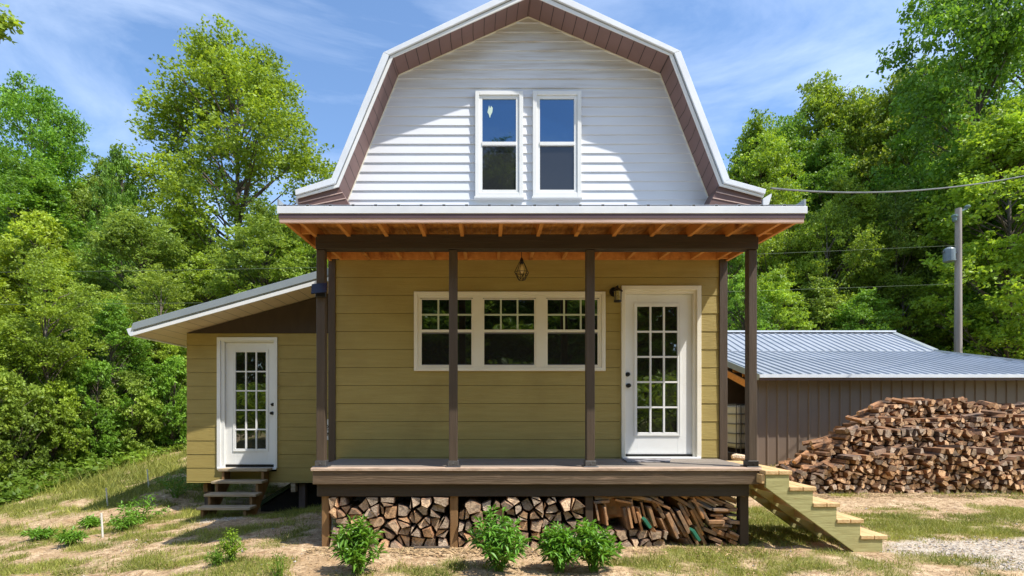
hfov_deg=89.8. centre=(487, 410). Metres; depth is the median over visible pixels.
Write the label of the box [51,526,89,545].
weed clump
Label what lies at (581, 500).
scrap board
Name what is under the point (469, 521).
firewood log
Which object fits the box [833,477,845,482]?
firewood log
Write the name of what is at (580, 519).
firewood log
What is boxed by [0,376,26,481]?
shrub
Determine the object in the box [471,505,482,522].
firewood log
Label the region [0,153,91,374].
broadleaf tree
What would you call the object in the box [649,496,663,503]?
scrap board
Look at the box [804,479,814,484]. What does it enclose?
firewood log
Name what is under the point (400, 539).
firewood log
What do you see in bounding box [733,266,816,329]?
broadleaf tree
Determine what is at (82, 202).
broadleaf tree
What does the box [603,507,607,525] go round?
scrap board
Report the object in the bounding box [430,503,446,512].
firewood log
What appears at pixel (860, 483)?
firewood log
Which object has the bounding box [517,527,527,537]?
firewood log
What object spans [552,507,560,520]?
firewood log
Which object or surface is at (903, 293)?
broadleaf tree
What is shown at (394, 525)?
firewood log
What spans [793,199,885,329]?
broadleaf tree
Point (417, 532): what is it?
firewood log
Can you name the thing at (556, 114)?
window
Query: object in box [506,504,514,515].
firewood log
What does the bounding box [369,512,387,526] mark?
firewood log
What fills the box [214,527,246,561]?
bush
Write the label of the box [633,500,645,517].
scrap board
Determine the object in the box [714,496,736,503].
scrap board
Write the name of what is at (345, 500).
firewood log
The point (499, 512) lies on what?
firewood log
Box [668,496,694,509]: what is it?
scrap board
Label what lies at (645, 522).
scrap board
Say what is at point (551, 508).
firewood log
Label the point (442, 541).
firewood log
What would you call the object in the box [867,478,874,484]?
firewood log
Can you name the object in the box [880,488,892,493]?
firewood log
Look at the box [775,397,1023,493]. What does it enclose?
firewood pile
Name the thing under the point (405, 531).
firewood log
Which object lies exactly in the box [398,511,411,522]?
firewood log
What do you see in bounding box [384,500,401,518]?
firewood log
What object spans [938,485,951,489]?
firewood log
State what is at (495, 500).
firewood log
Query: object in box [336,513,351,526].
firewood log
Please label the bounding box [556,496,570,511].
firewood log
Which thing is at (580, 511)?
firewood log
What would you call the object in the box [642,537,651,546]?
firewood log
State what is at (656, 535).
firewood log
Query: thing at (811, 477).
firewood log
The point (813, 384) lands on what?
shed
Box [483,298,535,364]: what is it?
window
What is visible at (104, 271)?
broadleaf tree
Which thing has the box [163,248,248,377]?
broadleaf tree
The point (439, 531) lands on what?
firewood log
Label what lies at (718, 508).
scrap board
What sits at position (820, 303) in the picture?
broadleaf tree
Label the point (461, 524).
firewood log
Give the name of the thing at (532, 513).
firewood log
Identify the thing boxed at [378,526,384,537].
firewood log
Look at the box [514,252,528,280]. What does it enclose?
pendant lamp
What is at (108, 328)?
broadleaf tree
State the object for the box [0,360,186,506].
undergrowth
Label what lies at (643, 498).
scrap board
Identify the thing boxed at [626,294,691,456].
door
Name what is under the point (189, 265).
broadleaf tree
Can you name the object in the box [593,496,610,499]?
scrap board
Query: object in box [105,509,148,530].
weed clump
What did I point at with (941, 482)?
firewood log
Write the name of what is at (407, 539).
firewood log
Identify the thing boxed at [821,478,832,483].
firewood log
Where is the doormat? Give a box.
[621,458,670,461]
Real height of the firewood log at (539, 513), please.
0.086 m
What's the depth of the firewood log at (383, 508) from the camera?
5.55 m
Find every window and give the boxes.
[420,298,472,364]
[474,91,523,198]
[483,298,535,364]
[532,91,582,198]
[546,298,598,364]
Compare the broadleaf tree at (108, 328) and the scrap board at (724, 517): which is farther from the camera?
the broadleaf tree at (108, 328)
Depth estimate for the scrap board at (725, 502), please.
5.58 m
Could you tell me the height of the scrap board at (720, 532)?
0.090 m
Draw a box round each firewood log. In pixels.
[328,496,339,508]
[329,506,341,517]
[330,535,337,546]
[332,524,340,536]
[335,496,340,506]
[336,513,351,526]
[338,508,348,517]
[339,496,355,505]
[342,499,358,513]
[349,502,363,513]
[349,509,367,518]
[351,515,364,525]
[359,499,370,510]
[364,505,381,518]
[366,496,380,505]
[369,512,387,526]
[370,536,381,546]
[371,500,381,515]
[373,523,384,531]
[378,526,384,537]
[378,536,394,547]
[380,503,386,513]
[381,496,399,502]
[382,502,394,505]
[383,527,395,539]
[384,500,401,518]
[388,515,400,533]
[390,534,404,548]
[397,519,411,527]
[397,534,403,544]
[398,498,412,515]
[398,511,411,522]
[398,522,413,534]
[400,528,414,545]
[409,506,416,522]
[411,496,422,507]
[411,525,423,536]
[411,534,425,545]
[414,505,422,522]
[417,503,430,514]
[418,515,429,527]
[421,496,433,507]
[422,523,435,537]
[424,531,438,545]
[425,511,431,523]
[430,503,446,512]
[430,509,441,517]
[431,512,442,530]
[434,496,449,506]
[436,524,447,535]
[437,524,449,537]
[438,531,449,545]
[439,511,449,528]
[458,516,464,531]
[458,534,465,546]
[459,503,465,519]
[459,524,465,538]
[463,538,475,547]
[464,526,472,539]
[465,496,480,514]
[465,514,472,530]
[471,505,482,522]
[482,496,490,510]
[491,496,499,509]
[493,501,504,517]
[501,496,512,511]
[505,511,515,526]
[506,496,519,504]
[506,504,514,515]
[514,502,520,513]
[516,516,527,530]
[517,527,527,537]
[518,505,527,518]
[519,496,532,510]
[527,508,539,518]
[528,514,542,531]
[528,533,538,547]
[529,527,539,539]
[530,496,540,505]
[532,504,542,517]
[535,500,543,513]
[541,514,549,527]
[543,496,554,504]
[543,510,555,521]
[544,500,557,512]
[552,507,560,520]
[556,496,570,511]
[558,505,572,519]
[560,517,573,531]
[566,517,576,528]
[569,496,574,510]
[570,511,582,517]
[571,496,584,510]
[571,508,583,514]
[572,514,583,528]
[597,523,613,539]
[608,522,626,540]
[615,536,632,546]
[622,526,637,536]
[627,535,638,546]
[632,522,647,538]
[634,536,648,545]
[642,524,660,539]
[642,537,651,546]
[648,538,664,545]
[660,529,667,539]
[731,453,744,459]
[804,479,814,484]
[806,474,815,479]
[807,472,824,478]
[808,459,829,471]
[814,477,821,483]
[817,488,825,493]
[819,485,828,489]
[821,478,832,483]
[823,483,836,489]
[825,489,834,493]
[828,477,840,481]
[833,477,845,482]
[841,483,849,489]
[850,478,857,482]
[850,481,862,485]
[851,486,861,493]
[858,475,866,479]
[861,473,879,479]
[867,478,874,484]
[868,483,880,489]
[874,472,887,478]
[878,478,886,483]
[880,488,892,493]
[881,484,894,489]
[886,484,904,491]
[893,479,905,485]
[900,475,911,479]
[913,474,922,478]
[916,487,933,492]
[917,472,931,477]
[917,478,924,482]
[925,473,935,479]
[934,479,948,485]
[935,476,950,480]
[935,487,946,493]
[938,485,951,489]
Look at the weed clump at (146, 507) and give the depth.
7.90 m
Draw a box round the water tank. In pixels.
[728,404,744,460]
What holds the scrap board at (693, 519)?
on the scrap board at (696, 529)
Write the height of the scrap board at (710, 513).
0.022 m
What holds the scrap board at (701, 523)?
on the scrap board at (693, 519)
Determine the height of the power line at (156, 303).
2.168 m
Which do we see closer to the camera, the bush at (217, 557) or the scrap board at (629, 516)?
the bush at (217, 557)
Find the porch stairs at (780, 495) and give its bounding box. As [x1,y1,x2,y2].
[729,461,887,551]
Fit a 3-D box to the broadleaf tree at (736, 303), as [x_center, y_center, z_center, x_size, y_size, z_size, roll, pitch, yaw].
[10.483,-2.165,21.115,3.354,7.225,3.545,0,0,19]
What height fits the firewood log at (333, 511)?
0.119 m
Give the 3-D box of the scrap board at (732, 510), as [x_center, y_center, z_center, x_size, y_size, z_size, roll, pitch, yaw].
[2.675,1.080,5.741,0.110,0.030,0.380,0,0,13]
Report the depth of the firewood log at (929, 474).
9.14 m
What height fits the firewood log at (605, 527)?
0.117 m
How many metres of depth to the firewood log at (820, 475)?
9.17 m
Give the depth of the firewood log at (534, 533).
5.55 m
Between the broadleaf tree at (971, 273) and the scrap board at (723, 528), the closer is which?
the scrap board at (723, 528)
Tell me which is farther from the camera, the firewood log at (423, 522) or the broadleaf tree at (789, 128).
the broadleaf tree at (789, 128)
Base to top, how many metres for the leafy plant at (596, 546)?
0.511 m
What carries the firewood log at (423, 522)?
on the firewood log at (429, 531)
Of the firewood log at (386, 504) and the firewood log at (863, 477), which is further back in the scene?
the firewood log at (863, 477)
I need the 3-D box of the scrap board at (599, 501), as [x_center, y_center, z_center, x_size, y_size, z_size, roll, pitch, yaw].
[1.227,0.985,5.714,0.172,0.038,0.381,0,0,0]
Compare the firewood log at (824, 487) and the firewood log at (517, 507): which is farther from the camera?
the firewood log at (824, 487)
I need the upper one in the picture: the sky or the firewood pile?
the sky
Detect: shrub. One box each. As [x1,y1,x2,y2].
[0,369,60,486]
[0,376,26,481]
[20,376,92,475]
[54,360,134,465]
[99,369,167,457]
[135,355,187,447]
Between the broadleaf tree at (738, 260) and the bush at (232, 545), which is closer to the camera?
the bush at (232, 545)
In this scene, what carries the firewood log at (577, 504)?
on the firewood log at (580, 511)
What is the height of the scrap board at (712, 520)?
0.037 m
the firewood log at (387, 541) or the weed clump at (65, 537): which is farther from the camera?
the weed clump at (65, 537)
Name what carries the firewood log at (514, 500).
on the firewood log at (505, 502)
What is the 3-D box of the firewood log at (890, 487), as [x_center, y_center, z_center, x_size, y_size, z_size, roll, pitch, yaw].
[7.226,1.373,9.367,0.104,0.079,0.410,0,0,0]
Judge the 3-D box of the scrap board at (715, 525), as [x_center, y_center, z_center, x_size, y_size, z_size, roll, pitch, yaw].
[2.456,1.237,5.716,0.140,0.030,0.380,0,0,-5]
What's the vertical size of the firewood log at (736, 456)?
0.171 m
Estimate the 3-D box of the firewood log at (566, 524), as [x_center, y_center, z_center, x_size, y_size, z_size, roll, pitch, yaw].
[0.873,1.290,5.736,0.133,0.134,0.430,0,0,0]
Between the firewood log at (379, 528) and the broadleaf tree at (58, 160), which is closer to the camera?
the firewood log at (379, 528)
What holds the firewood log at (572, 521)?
on the firewood log at (566, 524)
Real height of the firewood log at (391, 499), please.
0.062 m
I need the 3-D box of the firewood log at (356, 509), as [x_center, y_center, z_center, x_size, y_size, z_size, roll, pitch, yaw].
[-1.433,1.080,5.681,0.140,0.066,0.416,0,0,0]
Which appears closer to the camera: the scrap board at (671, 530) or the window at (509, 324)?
the scrap board at (671, 530)
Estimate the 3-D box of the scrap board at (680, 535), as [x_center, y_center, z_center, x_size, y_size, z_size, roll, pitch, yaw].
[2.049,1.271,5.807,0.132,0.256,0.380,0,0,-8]
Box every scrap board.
[578,498,601,518]
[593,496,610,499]
[593,499,609,503]
[593,503,605,524]
[595,504,598,520]
[597,505,614,523]
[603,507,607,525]
[606,497,629,514]
[611,496,624,499]
[612,498,631,503]
[615,507,630,529]
[616,498,633,518]
[626,506,632,527]
[631,506,636,522]
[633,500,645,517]
[633,501,656,525]
[634,496,650,500]
[634,506,641,521]
[635,511,642,530]
[641,515,651,528]
[643,502,657,510]
[646,496,669,509]
[646,517,655,531]
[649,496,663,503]
[652,509,665,517]
[654,516,667,534]
[657,506,664,518]
[657,511,667,529]
[661,506,680,526]
[663,496,689,516]
[663,510,679,533]
[663,513,678,538]
[666,504,685,535]
[667,535,689,545]
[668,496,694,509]
[671,506,690,533]
[671,516,682,536]
[676,501,691,525]
[679,497,704,526]
[680,530,693,546]
[683,517,698,544]
[687,498,711,510]
[687,508,703,534]
[688,496,704,518]
[688,527,700,540]
[689,524,706,544]
[694,496,715,506]
[695,498,713,507]
[697,501,712,527]
[700,496,722,505]
[701,496,716,504]
[701,514,724,523]
[701,526,716,535]
[702,520,723,526]
[702,530,721,543]
[704,508,729,512]
[705,509,722,516]
[706,525,724,535]
[708,504,727,511]
[712,515,730,519]
[712,540,721,546]
[713,497,733,506]
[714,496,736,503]
[714,527,726,530]
[718,536,726,545]
[719,505,736,511]
[721,512,736,516]
[722,503,737,508]
[722,519,739,524]
[723,496,736,500]
[723,530,738,540]
[725,538,737,545]
[727,527,738,536]
[728,524,736,529]
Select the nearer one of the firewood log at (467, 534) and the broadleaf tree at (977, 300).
the firewood log at (467, 534)
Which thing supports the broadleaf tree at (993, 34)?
on the ground at (318, 569)
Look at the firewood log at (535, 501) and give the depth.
5.49 m
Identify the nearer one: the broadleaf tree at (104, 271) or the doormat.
the doormat
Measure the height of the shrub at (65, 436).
2.648 m
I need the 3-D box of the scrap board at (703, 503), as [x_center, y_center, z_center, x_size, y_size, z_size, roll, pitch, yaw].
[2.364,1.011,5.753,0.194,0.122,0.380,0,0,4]
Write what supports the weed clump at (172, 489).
on the ground at (318, 569)
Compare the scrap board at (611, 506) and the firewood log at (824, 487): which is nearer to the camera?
the scrap board at (611, 506)
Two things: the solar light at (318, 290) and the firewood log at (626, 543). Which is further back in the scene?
the firewood log at (626, 543)
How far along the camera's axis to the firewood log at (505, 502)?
5.45 m
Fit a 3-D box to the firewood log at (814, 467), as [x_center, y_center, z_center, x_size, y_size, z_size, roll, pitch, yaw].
[6.016,1.002,9.337,0.402,0.235,0.106,0,0,-3]
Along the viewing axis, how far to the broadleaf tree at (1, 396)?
11.43 m
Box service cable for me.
[770,175,1023,192]
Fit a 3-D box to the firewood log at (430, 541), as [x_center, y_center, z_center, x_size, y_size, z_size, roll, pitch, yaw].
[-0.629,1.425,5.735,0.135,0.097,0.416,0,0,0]
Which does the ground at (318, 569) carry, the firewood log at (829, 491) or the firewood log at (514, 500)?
the firewood log at (829, 491)
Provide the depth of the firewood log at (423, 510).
5.54 m
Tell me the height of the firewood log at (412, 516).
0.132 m
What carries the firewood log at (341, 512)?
on the firewood log at (342, 520)
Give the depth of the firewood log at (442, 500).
5.48 m
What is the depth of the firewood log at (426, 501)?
5.42 m
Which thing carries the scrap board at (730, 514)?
on the scrap board at (724, 517)
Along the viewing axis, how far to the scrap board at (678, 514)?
5.53 m
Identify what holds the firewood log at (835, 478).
on the firewood log
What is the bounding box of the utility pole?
[941,205,970,352]
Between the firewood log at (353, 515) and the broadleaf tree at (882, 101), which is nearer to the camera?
the firewood log at (353, 515)
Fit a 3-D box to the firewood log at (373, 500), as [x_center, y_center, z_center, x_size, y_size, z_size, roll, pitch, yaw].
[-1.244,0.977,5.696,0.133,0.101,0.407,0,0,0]
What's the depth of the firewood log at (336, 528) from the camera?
5.49 m
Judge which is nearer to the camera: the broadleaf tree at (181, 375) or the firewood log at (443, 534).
the firewood log at (443, 534)
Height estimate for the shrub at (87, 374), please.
3.005 m
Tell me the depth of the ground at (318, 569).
5.57 m
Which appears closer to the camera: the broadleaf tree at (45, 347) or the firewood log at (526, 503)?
the firewood log at (526, 503)
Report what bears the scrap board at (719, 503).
on the scrap board at (725, 502)
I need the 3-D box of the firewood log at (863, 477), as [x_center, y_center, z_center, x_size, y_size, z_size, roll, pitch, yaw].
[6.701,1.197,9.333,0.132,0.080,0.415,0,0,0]
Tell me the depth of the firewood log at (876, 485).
9.13 m
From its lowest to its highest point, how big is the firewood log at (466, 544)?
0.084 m
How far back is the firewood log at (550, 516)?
5.56 m
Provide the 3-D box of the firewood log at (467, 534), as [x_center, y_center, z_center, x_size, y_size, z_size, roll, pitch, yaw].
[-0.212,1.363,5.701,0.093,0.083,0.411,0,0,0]
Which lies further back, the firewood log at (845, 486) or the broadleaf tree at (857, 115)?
the broadleaf tree at (857, 115)
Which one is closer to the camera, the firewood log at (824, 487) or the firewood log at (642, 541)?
the firewood log at (642, 541)
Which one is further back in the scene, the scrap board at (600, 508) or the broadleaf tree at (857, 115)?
the broadleaf tree at (857, 115)
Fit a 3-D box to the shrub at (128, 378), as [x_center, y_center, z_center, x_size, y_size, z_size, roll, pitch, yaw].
[-9.296,0.220,13.473,1.576,2.606,1.482,0,0,-2]
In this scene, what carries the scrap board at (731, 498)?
on the scrap board at (726, 499)
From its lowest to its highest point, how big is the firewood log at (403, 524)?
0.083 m
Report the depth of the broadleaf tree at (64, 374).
12.59 m
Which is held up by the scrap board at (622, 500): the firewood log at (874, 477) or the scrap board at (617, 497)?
the scrap board at (617, 497)
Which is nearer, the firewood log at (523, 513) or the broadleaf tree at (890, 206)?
the firewood log at (523, 513)
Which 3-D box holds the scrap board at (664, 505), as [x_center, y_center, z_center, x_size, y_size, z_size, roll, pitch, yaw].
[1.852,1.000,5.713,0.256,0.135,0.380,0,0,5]
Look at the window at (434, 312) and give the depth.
6.50 m
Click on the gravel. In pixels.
(994, 549)
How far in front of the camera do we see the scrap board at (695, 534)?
5.47 m
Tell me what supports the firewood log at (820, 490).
on the ground at (318, 569)
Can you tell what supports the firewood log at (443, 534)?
on the firewood log at (442, 541)
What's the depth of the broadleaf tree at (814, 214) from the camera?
25.97 m
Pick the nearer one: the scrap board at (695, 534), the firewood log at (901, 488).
the scrap board at (695, 534)
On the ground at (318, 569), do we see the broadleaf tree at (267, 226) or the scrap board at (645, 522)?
the broadleaf tree at (267, 226)
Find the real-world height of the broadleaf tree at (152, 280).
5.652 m
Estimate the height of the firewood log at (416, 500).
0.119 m
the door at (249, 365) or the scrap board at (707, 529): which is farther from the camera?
the door at (249, 365)
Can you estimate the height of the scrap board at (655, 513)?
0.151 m
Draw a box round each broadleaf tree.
[0,68,99,297]
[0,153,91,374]
[0,209,107,377]
[0,242,52,377]
[0,245,110,460]
[0,316,72,459]
[0,333,17,437]
[22,340,116,451]
[33,241,129,368]
[54,153,148,318]
[59,202,192,365]
[60,174,131,258]
[61,295,160,448]
[80,143,160,364]
[95,13,338,285]
[95,262,194,396]
[103,318,186,432]
[136,205,218,304]
[155,348,187,418]
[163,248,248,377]
[199,196,315,298]
[265,231,327,283]
[723,121,802,169]
[726,108,811,320]
[728,155,795,285]
[728,252,766,329]
[728,271,778,329]
[730,177,824,329]
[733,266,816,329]
[771,109,839,231]
[774,212,851,329]
[779,273,855,329]
[780,69,877,237]
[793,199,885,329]
[798,175,905,329]
[802,128,874,277]
[813,85,907,292]
[824,287,909,336]
[832,53,980,294]
[852,217,930,341]
[854,133,940,237]
[859,180,945,316]
[863,273,953,347]
[864,0,1023,290]
[866,179,972,351]
[872,50,997,124]
[908,95,1023,359]
[924,124,961,346]
[932,277,1023,359]
[942,215,1023,314]
[971,46,1023,123]
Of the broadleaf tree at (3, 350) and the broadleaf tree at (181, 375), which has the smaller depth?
the broadleaf tree at (3, 350)
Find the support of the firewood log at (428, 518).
on the firewood log at (429, 531)
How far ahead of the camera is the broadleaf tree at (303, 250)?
20.13 m
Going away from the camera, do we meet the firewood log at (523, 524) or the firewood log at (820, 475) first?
the firewood log at (523, 524)
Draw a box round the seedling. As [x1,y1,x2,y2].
[264,550,289,575]
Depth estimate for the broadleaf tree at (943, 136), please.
30.59 m
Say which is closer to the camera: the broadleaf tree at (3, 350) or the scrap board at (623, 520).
the scrap board at (623, 520)
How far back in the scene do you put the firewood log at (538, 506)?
5.46 m
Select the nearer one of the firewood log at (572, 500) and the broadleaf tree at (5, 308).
the firewood log at (572, 500)
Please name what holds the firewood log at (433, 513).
on the firewood log at (435, 521)
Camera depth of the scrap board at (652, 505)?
5.66 m
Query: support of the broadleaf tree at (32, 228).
on the ground at (318, 569)
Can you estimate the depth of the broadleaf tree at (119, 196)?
24.66 m
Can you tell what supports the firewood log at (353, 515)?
on the firewood log at (357, 519)
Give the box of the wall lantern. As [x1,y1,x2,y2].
[609,285,622,302]
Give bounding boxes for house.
[127,0,806,547]
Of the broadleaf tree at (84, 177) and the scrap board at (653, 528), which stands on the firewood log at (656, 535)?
the scrap board at (653, 528)
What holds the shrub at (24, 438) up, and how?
on the ground at (318, 569)
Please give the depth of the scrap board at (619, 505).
5.62 m
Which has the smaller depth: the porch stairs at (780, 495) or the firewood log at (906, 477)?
the porch stairs at (780, 495)
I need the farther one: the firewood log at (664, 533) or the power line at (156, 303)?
the power line at (156, 303)
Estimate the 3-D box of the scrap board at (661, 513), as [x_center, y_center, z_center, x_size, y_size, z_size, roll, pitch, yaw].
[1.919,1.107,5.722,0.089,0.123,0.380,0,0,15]
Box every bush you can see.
[204,544,229,566]
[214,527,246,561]
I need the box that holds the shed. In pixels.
[728,330,1023,465]
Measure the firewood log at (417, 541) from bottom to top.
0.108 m
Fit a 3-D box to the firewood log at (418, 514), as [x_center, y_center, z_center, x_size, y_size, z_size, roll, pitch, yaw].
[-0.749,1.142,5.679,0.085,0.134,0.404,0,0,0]
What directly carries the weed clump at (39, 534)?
on the ground at (318, 569)
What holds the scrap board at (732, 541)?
on the ground at (318, 569)
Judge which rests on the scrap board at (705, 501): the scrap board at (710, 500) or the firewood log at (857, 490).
the scrap board at (710, 500)
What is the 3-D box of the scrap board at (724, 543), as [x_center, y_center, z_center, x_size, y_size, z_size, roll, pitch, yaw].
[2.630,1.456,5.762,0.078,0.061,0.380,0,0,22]
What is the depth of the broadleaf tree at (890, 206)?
23.39 m
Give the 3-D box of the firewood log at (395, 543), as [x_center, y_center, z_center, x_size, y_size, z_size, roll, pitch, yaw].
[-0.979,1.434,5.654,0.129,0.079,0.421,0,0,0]
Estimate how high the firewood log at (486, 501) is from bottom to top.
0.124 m
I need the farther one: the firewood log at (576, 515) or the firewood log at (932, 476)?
the firewood log at (932, 476)
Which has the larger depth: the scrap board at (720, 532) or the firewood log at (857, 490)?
the firewood log at (857, 490)
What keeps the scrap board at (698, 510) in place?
on the scrap board at (701, 523)
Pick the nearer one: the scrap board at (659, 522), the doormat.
the scrap board at (659, 522)
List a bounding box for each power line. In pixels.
[0,284,939,304]
[70,245,955,271]
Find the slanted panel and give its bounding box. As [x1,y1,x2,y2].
[260,483,331,511]
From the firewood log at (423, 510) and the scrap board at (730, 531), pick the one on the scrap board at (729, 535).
the scrap board at (730, 531)
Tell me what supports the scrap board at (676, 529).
on the scrap board at (671, 530)
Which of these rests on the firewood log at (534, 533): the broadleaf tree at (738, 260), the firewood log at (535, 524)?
the firewood log at (535, 524)
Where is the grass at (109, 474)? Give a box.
[0,440,1023,575]
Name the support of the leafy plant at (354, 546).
on the ground at (318, 569)
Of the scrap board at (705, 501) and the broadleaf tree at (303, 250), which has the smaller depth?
the scrap board at (705, 501)
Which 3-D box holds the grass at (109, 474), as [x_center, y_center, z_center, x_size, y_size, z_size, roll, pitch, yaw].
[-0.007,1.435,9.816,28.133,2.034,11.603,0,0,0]
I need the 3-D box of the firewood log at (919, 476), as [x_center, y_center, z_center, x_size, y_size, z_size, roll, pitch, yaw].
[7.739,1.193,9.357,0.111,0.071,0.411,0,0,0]
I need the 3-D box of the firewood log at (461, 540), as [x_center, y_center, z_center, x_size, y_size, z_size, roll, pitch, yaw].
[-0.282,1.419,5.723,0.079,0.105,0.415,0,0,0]
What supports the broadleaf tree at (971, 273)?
on the ground at (318, 569)
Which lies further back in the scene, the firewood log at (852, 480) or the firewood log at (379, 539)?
the firewood log at (852, 480)
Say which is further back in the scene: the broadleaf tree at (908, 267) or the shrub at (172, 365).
the broadleaf tree at (908, 267)
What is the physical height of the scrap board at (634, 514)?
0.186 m
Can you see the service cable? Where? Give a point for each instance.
(773, 188)
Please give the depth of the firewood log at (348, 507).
5.62 m
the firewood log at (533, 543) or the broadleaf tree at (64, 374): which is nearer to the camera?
the firewood log at (533, 543)
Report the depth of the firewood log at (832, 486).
9.07 m
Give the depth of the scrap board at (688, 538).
5.54 m
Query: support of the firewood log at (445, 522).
on the firewood log at (439, 531)
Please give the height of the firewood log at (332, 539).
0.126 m
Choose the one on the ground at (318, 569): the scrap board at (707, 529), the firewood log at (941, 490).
the firewood log at (941, 490)
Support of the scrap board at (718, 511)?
on the scrap board at (710, 513)
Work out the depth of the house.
6.48 m
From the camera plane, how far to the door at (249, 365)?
8.54 m
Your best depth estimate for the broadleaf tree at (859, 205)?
24.30 m
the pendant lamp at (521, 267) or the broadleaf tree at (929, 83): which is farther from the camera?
the broadleaf tree at (929, 83)
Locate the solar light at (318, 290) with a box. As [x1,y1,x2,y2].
[311,282,327,297]
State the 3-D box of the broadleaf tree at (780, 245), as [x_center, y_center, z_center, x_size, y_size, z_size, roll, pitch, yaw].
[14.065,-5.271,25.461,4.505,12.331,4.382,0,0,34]
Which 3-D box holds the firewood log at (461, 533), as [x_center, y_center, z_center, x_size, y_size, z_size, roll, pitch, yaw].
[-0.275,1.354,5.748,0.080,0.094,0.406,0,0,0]
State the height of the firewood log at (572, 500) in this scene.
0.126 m
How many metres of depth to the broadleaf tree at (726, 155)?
38.57 m
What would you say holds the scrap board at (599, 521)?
on the firewood log at (605, 527)
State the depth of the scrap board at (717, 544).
5.57 m
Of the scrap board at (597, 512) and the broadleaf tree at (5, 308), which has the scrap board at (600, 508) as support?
the scrap board at (597, 512)
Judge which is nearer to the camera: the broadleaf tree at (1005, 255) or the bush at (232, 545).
the bush at (232, 545)
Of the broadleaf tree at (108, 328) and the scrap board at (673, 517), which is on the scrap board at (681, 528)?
the scrap board at (673, 517)
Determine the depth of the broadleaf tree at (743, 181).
30.18 m
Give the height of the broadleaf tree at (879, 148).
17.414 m
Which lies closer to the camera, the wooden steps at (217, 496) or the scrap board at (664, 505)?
the scrap board at (664, 505)
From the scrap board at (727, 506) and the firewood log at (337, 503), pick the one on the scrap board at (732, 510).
the scrap board at (727, 506)
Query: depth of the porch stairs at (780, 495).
5.33 m
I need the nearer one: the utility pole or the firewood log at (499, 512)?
the firewood log at (499, 512)
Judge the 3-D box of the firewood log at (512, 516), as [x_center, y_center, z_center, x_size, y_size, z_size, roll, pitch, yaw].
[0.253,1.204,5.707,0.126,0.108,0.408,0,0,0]
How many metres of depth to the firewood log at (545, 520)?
5.55 m
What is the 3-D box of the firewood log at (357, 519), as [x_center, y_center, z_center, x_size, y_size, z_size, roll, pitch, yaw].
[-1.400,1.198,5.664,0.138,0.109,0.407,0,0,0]
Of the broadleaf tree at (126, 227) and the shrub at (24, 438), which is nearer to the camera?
the shrub at (24, 438)
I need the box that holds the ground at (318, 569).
[0,402,1023,575]
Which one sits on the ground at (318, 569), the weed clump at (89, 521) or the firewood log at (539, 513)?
the weed clump at (89, 521)
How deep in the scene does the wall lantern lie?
6.34 m
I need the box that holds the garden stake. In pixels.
[100,513,103,536]
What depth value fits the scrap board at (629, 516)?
5.53 m
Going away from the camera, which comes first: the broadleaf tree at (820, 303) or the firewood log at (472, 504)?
the firewood log at (472, 504)
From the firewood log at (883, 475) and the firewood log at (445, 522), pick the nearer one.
the firewood log at (445, 522)
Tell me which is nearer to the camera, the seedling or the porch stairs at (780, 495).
the seedling
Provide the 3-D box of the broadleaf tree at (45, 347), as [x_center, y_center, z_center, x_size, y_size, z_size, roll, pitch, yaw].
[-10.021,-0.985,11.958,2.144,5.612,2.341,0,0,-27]
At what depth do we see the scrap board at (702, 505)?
5.53 m
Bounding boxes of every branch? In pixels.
[0,3,24,44]
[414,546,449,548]
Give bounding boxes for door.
[226,342,273,466]
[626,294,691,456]
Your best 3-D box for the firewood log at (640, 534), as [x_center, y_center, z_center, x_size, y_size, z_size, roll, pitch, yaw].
[1.673,1.339,5.743,0.116,0.108,0.411,0,0,0]
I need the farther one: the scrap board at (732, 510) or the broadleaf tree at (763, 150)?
the broadleaf tree at (763, 150)
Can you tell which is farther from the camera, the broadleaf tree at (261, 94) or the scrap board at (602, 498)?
the broadleaf tree at (261, 94)
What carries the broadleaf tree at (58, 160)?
on the ground at (318, 569)
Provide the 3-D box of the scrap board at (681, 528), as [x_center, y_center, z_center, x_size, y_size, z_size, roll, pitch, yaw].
[2.097,1.218,5.747,0.190,0.291,0.380,0,0,10]
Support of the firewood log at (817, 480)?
on the firewood log
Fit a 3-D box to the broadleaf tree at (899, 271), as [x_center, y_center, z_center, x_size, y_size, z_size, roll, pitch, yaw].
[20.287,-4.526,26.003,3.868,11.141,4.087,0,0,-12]
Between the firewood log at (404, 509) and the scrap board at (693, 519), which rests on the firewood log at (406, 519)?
the firewood log at (404, 509)
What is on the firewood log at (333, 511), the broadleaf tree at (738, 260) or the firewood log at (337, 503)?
the firewood log at (337, 503)
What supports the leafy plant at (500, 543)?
on the ground at (318, 569)
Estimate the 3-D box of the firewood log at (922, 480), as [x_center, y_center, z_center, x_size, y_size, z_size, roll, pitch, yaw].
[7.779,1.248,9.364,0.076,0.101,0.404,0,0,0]
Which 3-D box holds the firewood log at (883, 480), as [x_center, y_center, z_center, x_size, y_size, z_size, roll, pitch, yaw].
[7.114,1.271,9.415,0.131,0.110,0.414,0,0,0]
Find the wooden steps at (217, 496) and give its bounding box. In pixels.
[196,468,271,517]
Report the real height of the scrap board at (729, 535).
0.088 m
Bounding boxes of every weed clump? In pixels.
[18,525,59,539]
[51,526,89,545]
[76,514,103,528]
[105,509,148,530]
[115,493,170,522]
[151,469,201,497]
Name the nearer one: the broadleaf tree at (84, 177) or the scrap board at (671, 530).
the scrap board at (671, 530)
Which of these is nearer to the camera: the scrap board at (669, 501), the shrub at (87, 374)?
the scrap board at (669, 501)
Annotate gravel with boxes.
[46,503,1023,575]
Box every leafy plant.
[328,514,389,574]
[465,504,531,571]
[531,521,583,572]
[566,517,625,572]
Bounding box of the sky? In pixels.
[0,0,1023,253]
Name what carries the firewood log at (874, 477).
on the firewood log

